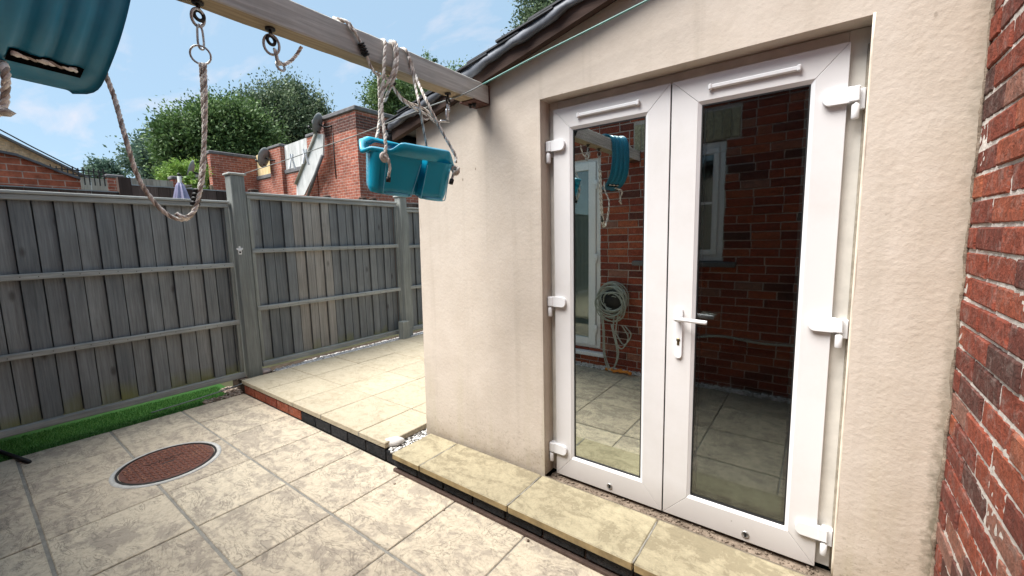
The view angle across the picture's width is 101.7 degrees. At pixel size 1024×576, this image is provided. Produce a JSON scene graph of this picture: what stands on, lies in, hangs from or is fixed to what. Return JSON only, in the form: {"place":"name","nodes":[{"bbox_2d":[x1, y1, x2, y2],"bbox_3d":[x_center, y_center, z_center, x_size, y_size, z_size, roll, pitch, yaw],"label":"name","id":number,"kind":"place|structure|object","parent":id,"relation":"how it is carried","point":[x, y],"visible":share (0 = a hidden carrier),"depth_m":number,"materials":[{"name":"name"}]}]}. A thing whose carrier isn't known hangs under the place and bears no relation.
{"place":"outdoors","nodes":[
{"label":"outdoors","id":0,"kind":"place"},
{"bbox_2d":[0,150,80,188],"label":"brick wall","id":1,"kind":"structure","parent":0,"point":[16,169],"depth_m":4.95,"materials":[{"name":"red brick"}]},
{"bbox_2d":[0,134,90,177],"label":"roof","id":2,"kind":"structure","parent":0,"point":[7,144],"depth_m":9.70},
{"bbox_2d":[0,129,79,170],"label":"verge","id":3,"kind":"structure","parent":2,"relation":"attached to","point":[40,150],"depth_m":7.89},
{"bbox_2d":[103,174,123,190],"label":"brick pier","id":4,"kind":"structure","parent":0,"point":[111,181],"depth_m":9.95,"materials":[{"name":"red brick"}]},
{"bbox_2d":[167,176,182,186],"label":"brick pier","id":5,"kind":"structure","parent":0,"point":[173,178],"depth_m":10.98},
{"bbox_2d":[0,0,530,186],"label":"sky","id":6,"kind":"structure","parent":0,"point":[152,58],"materials":[{"name":"blue"}]},
{"bbox_2d":[0,394,603,575],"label":"patio","id":7,"kind":"structure","parent":0,"point":[269,491],"depth_m":2.27,"materials":[{"name":"beige stone"}]},
{"bbox_2d":[109,441,220,488],"bbox_3d":[-2.338,1.190,2.841,0.596,0.022,0.596,4,9,36],"label":"manhole cover","id":8,"kind":"object","parent":7,"relation":"on","point":[157,467],"visible":1,"depth_m":2.80,"materials":[{"name":"metal"}]},
{"bbox_2d":[392,434,829,575],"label":"door step","id":9,"kind":"object","parent":7,"relation":"on","point":[602,536],"depth_m":2.00,"materials":[{"name":"stone"}]},
{"bbox_2d":[928,0,1023,575],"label":"brick house","id":10,"kind":"structure","parent":7,"relation":"on","point":[979,527],"depth_m":1.09,"materials":[{"name":"brick"}]},
{"bbox_2d":[177,0,489,108],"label":"swing beam","id":11,"kind":"structure","parent":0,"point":[291,20],"depth_m":1.59,"materials":[{"name":"wood"}]},
{"bbox_2d":[0,0,211,221],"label":"belt swing","id":12,"kind":"object","parent":11,"relation":"hanging from","point":[71,46],"visible":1,"depth_m":1.06,"materials":[{"name":"plastic"}]},
{"bbox_2d":[262,33,302,71],"bbox_3d":[-0.805,-0.822,1.481,0.033,0.119,0.143,3,8,31],"label":"swing ring","id":13,"kind":"object","parent":11,"relation":"hanging from","point":[278,62],"visible":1,"depth_m":1.45,"materials":[{"name":"metal"}]},
{"bbox_2d":[333,16,440,123],"bbox_3d":[-0.523,-0.932,1.845,0.086,0.290,0.561,2,8,28],"label":"spare rope","id":14,"kind":"object","parent":11,"relation":"hanging from","point":[362,46],"visible":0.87,"depth_m":1.72,"materials":[{"name":"beige fabric"}]},
{"bbox_2d":[359,38,459,200],"bbox_3d":[-0.461,-0.731,1.848,0.428,0.689,0.264,-4,8,-24],"label":"toddler swing","id":15,"kind":"object","parent":11,"relation":"hanging from","point":[405,170],"visible":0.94,"depth_m":1.79,"materials":[{"name":"plastic"}]},
{"bbox_2d":[440,102,449,122],"bbox_3d":[-0.337,-0.889,2.106,0.021,0.113,0.072,2,8,29],"label":"snap hook","id":16,"kind":"object","parent":11,"relation":"hanging from","point":[447,114],"visible":1,"depth_m":2.11,"materials":[{"name":"metal"}]},
{"bbox_2d":[242,334,426,447],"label":"patio","id":17,"kind":"structure","parent":0,"point":[376,394],"depth_m":3.81,"materials":[{"name":"beige stone"}]},
{"bbox_2d":[385,437,404,446],"bbox_3d":[-0.805,1.047,2.832,0.150,0.066,0.079,-4,7,-22],"label":"pebble","id":18,"kind":"object","parent":17,"relation":"on","point":[395,441],"visible":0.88,"depth_m":2.81,"materials":[{"name":"white stone"}]},
{"bbox_2d":[312,105,418,202],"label":"brick building","id":19,"kind":"structure","parent":0,"point":[342,172],"depth_m":11.40,"materials":[{"name":"brick"}]},
{"bbox_2d":[307,113,331,133],"bbox_3d":[-5.341,-4.556,11.580,0.563,0.574,0.452,-6,9,-37],"label":"satellite dish","id":20,"kind":"object","parent":19,"relation":"attached to","point":[317,123],"visible":1,"depth_m":11.53,"materials":[{"name":"grey metal"}]},
{"bbox_2d":[0,328,830,573],"bbox_3d":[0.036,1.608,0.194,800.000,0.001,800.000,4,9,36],"label":"ground","id":21,"kind":"structure","parent":0,"point":[230,383],"depth_m":5.56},
{"bbox_2d":[0,185,118,194],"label":"garden fence","id":22,"kind":"object","parent":21,"relation":"on","point":[26,188],"visible":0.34,"depth_m":4.31,"materials":[{"name":"grey wood"}]},
{"bbox_2d":[49,164,106,185],"bbox_3d":[-9.383,-2.425,8.991,0.030,0.380,0.960,4,9,36],"label":"trellis","id":23,"kind":"object","parent":21,"relation":"on","point":[83,174],"visible":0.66,"depth_m":9.12,"materials":[{"name":"wood"}]},
{"bbox_2d":[80,177,108,192],"bbox_3d":[-10.022,-0.879,9.267,0.050,3.172,1.820,4,9,36],"label":"garden fence","id":24,"kind":"object","parent":21,"relation":"on","point":[102,187],"visible":0.15,"depth_m":9.61,"materials":[{"name":"grey wood"}]},
{"bbox_2d":[80,153,132,178],"bbox_3d":[-27.950,-5.337,28.977,2.818,8.102,3.213,4,9,36],"label":"tree","id":25,"kind":"object","parent":21,"relation":"on","point":[98,164],"visible":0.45,"depth_m":28.18,"materials":[{"name":"green plant"}]},
{"bbox_2d":[0,384,234,461],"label":"artificial turf","id":26,"kind":"structure","parent":21,"relation":"on","point":[30,442],"depth_m":3.51,"materials":[{"name":"green plastic"}]},
{"bbox_2d":[0,449,31,463],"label":"black pipe","id":27,"kind":"object","parent":26,"relation":"on","point":[16,457],"visible":1,"depth_m":2.92,"materials":[{"name":"rubber"}]},
{"bbox_2d":[151,383,241,412],"bbox_3d":[-2.897,1.004,3.928,0.086,0.086,0.784,5,9,43],"label":"cable","id":28,"kind":"object","parent":26,"relation":"on","point":[195,399],"visible":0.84,"depth_m":3.86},
{"bbox_2d":[203,370,273,404],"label":"brown gravel","id":29,"kind":"structure","parent":26,"relation":"on","point":[232,392],"depth_m":4.10,"materials":[{"name":"brown gravel"}]},
{"bbox_2d":[262,368,270,374],"bbox_3d":[-2.607,0.876,4.371,0.108,0.070,0.144,4,9,36],"label":"pebble","id":30,"kind":"object","parent":29,"relation":"on","point":[266,370],"visible":0.54,"depth_m":4.36,"materials":[{"name":"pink stone"}]},
{"bbox_2d":[116,177,132,195],"bbox_3d":[-4.373,-0.070,4.861,0.100,2.370,0.110,4,9,36],"label":"fence post","id":31,"kind":"object","parent":21,"relation":"on","point":[124,186],"visible":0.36,"depth_m":4.70,"materials":[{"name":"black wood"}]},
{"bbox_2d":[100,119,161,179],"bbox_3d":[-19.392,-5.244,23.945,4.336,8.740,5.628,4,9,36],"label":"grey green tree","id":32,"kind":"object","parent":21,"relation":"on","point":[124,160],"visible":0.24,"depth_m":22.22,"materials":[{"name":"green plant"}]},
{"bbox_2d":[126,177,172,196],"bbox_3d":[-9.158,-1.128,10.753,0.050,3.272,0.970,4,9,36],"label":"garden fence","id":33,"kind":"object","parent":21,"relation":"on","point":[151,182],"visible":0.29,"depth_m":10.64,"materials":[{"name":"grey wood"}]},
{"bbox_2d":[152,156,215,188],"bbox_3d":[-9.237,-1.700,11.988,1.455,4.116,1.268,-5,8,-26],"label":"bright shrub","id":34,"kind":"object","parent":21,"relation":"on","point":[181,169],"visible":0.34,"depth_m":11.52,"materials":[{"name":"green plant"}]},
{"bbox_2d":[173,176,201,381],"bbox_3d":[-3.618,-0.057,4.705,0.225,2.348,0.225,0,7,14],"label":"parasol","id":35,"kind":"object","parent":21,"relation":"on","point":[180,190],"visible":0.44,"depth_m":4.55,"materials":[{"name":"purple fabric"}]},
{"bbox_2d":[184,174,205,187],"bbox_3d":[-8.377,-2.550,11.042,0.030,0.990,0.470,4,9,36],"label":"slatted fence","id":36,"kind":"object","parent":21,"relation":"on","point":[194,179],"visible":0.1,"depth_m":10.99,"materials":[{"name":"grey wood"}]},
{"bbox_2d":[182,171,213,189],"bbox_3d":[-5.253,-0.581,7.293,0.312,2.842,0.591,4,9,36],"label":"bright shrub","id":37,"kind":"object","parent":21,"relation":"on","point":[189,176],"visible":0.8,"depth_m":7.00,"materials":[{"name":"green plant"}]},
{"bbox_2d":[134,78,293,188],"bbox_3d":[-10.950,-3.999,16.069,4.504,7.779,5.420,4,9,36],"label":"leafy tree","id":38,"kind":"object","parent":21,"relation":"on","point":[236,127],"visible":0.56,"depth_m":14.72,"materials":[{"name":"green plant"}]},
{"bbox_2d":[206,150,257,191],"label":"brick wall","id":39,"kind":"structure","parent":21,"relation":"on","point":[220,162],"depth_m":13.96,"materials":[{"name":"red brick"}]},
{"bbox_2d":[132,184,418,358],"bbox_3d":[-2.058,-0.486,7.959,0.140,2.350,7.670,4,9,36],"label":"garden fence","id":40,"kind":"object","parent":21,"relation":"on","point":[165,191],"visible":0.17,"depth_m":5.33,"materials":[{"name":"grey wood"}]},
{"bbox_2d":[218,65,334,153],"bbox_3d":[-10.504,-5.294,18.943,5.622,9.642,7.246,4,9,36],"label":"dense tree","id":41,"kind":"object","parent":21,"relation":"on","point":[298,103],"visible":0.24,"depth_m":18.04,"materials":[{"name":"green plant"}]},
{"bbox_2d":[267,143,286,194],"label":"brick pier","id":42,"kind":"structure","parent":21,"relation":"on","point":[278,174],"depth_m":13.50,"materials":[{"name":"red brick"}]},
{"bbox_2d":[255,147,274,166],"bbox_3d":[-8.039,-4.252,13.583,0.567,0.620,0.484,-6,8,-34],"label":"satellite dish","id":43,"kind":"object","parent":42,"relation":"attached to","point":[263,160],"visible":0.98,"depth_m":13.54,"materials":[{"name":"grey metal"}]},
{"bbox_2d":[256,166,310,195],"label":"garden wall","id":44,"kind":"structure","parent":21,"relation":"on","point":[264,184],"depth_m":13.45,"materials":[{"name":"red brick"}]},
{"bbox_2d":[256,155,270,175],"bbox_3d":[-8.436,-4.277,14.264,1.227,0.790,0.028,4,9,36],"label":"timber screen","id":45,"kind":"object","parent":44,"relation":"on","point":[264,171],"visible":0.26,"depth_m":14.40,"materials":[{"name":"beige wood"}]},
{"bbox_2d":[284,138,306,168],"bbox_3d":[-6.677,-4.165,12.965,1.507,0.780,0.028,4,9,36],"label":"timber screen","id":46,"kind":"object","parent":44,"relation":"on","point":[295,148],"visible":0.59,"depth_m":12.99,"materials":[{"name":"grey wood"}]},
{"bbox_2d":[294,133,324,195],"bbox_3d":[-5.865,-3.387,12.051,1.728,1.985,0.130,4,9,36],"label":"raking screen","id":47,"kind":"object","parent":21,"relation":"on","point":[305,178],"visible":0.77,"depth_m":11.96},
{"bbox_2d":[305,133,319,196],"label":"brick pier","id":48,"kind":"structure","parent":21,"relation":"on","point":[315,191],"depth_m":12.36,"materials":[{"name":"red brick"}]},
{"bbox_2d":[245,385,402,463],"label":"retaining wall","id":49,"kind":"structure","parent":21,"relation":"on","point":[380,452],"depth_m":3.23,"materials":[{"name":"brick"}]},
{"bbox_2d":[233,329,422,464],"bbox_3d":[-0.532,0.851,5.300,2.670,0.205,4.380,4,9,36],"label":"soil bed","id":50,"kind":"object","parent":21,"relation":"on","point":[241,386],"visible":0.07,"depth_m":4.89,"materials":[{"name":"brown soil"}]},
{"bbox_2d":[222,172,262,377],"bbox_3d":[-2.690,-0.034,4.202,0.155,2.183,0.155,4,9,36],"label":"fence post","id":51,"kind":"object","parent":50,"relation":"on","point":[239,228],"visible":0.79,"depth_m":4.15,"materials":[{"name":"grey wood"}]},
{"bbox_2d":[0,189,245,438],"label":"board fence","id":52,"kind":"object","parent":51,"relation":"attached to","point":[106,299],"visible":0.99,"depth_m":3.41,"materials":[{"name":"wood"}]},
{"bbox_2d":[236,246,242,254],"bbox_3d":[-2.659,-0.369,4.083,0.032,0.083,0.060,4,9,36],"label":"bottle opener","id":53,"kind":"object","parent":51,"relation":"attached to","point":[239,249],"visible":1,"depth_m":4.09,"materials":[{"name":"metal"}]},
{"bbox_2d":[245,192,401,366],"bbox_3d":[-2.111,-0.168,5.009,0.098,1.794,1.852,4,9,36],"label":"board fence","id":54,"kind":"object","parent":51,"relation":"attached to","point":[325,273],"visible":0.88,"depth_m":4.86,"materials":[{"name":"wood"}]},
{"bbox_2d":[244,0,649,173],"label":"washing line","id":55,"kind":"object","parent":51,"relation":"attached to","point":[591,28],"visible":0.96,"depth_m":2.07,"materials":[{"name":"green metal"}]},
{"bbox_2d":[289,154,295,168],"bbox_3d":[-1.867,-1.074,3.535,0.012,0.120,0.060,4,9,36],"label":"clothes peg","id":56,"kind":"object","parent":55,"relation":"attached to","point":[292,160],"visible":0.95,"depth_m":3.53,"materials":[{"name":"grey plastic"}]},
{"bbox_2d":[302,149,309,164],"bbox_3d":[-1.679,-1.066,3.386,0.012,0.120,0.060,4,9,36],"label":"clothes peg","id":57,"kind":"object","parent":55,"relation":"attached to","point":[305,154],"visible":0.95,"depth_m":3.38,"materials":[{"name":"grey plastic"}]},
{"bbox_2d":[273,331,422,370],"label":"white gravel","id":58,"kind":"structure","parent":50,"relation":"on","point":[340,353],"depth_m":5.07,"materials":[{"name":"white gravel"}]},
{"bbox_2d":[393,196,412,335],"bbox_3d":[-1.500,-0.236,5.799,0.145,2.048,0.145,4,9,36],"label":"fence post","id":59,"kind":"object","parent":50,"relation":"on","point":[403,246],"visible":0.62,"depth_m":5.74,"materials":[{"name":"grey wood"}]},
{"bbox_2d":[407,207,422,329],"bbox_3d":[-0.923,-0.356,6.601,0.098,1.733,1.850,4,9,36],"label":"board fence","id":60,"kind":"object","parent":59,"relation":"attached to","point":[414,256],"visible":0.14,"depth_m":5.97,"materials":[{"name":"wood"}]},
{"bbox_2d":[398,320,409,338],"bbox_3d":[-1.476,0.621,5.716,0.108,0.338,0.113,4,9,36],"label":"timber stub","id":61,"kind":"object","parent":50,"relation":"on","point":[404,329],"visible":0.58,"depth_m":5.67,"materials":[{"name":"grey wood"}]},
{"bbox_2d":[388,428,426,453],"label":"mixed gravel","id":62,"kind":"structure","parent":50,"relation":"on","point":[411,439],"depth_m":2.90,"materials":[{"name":"white gravel"}]},
{"bbox_2d":[352,46,468,114],"bbox_3d":[-3.633,-5.824,19.078,3.892,10.354,7.290,4,9,36],"label":"garden tree","id":63,"kind":"object","parent":21,"relation":"on","point":[393,104],"visible":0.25,"depth_m":16.61,"materials":[{"name":"green plant"}]},
{"bbox_2d":[501,0,556,35],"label":"tall tree","id":64,"kind":"object","parent":21,"relation":"on","point":[533,9],"visible":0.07,"depth_m":12.37,"materials":[{"name":"green plant"}]},
{"bbox_2d":[381,0,991,575],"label":"outbuilding","id":65,"kind":"structure","parent":21,"relation":"on","point":[699,262],"depth_m":1.93,"materials":[{"name":"paint"}]},
{"bbox_2d":[546,83,670,509],"bbox_3d":[0.457,0.084,2.124,0.643,1.996,0.064,4,9,36],"label":"door","id":66,"kind":"structure","parent":65,"relation":"in","point":[611,155],"depth_m":2.09,"materials":[{"name":"white plastic"}]},
{"bbox_2d":[663,42,865,565],"bbox_3d":[0.970,0.122,1.718,0.653,1.996,0.109,4,9,36],"label":"door","id":67,"kind":"structure","parent":65,"relation":"in","point":[822,73],"depth_m":1.68,"materials":[{"name":"white plastic"}]},
{"bbox_3d":[-7.525,-0.989,10.372,0.060,3.015,0.060,4,9,36],"label":"dish pole","id":68,"kind":"object","parent":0,"visible":0},
{"bbox_2d":[177,160,198,179],"bbox_3d":[-7.819,-2.769,10.170,0.516,0.699,0.392,2,7,22],"label":"satellite dish","id":69,"kind":"object","parent":68,"relation":"attached to","point":[191,167],"visible":0.43,"depth_m":10.12,"materials":[{"name":"grey metal"}]}
]}

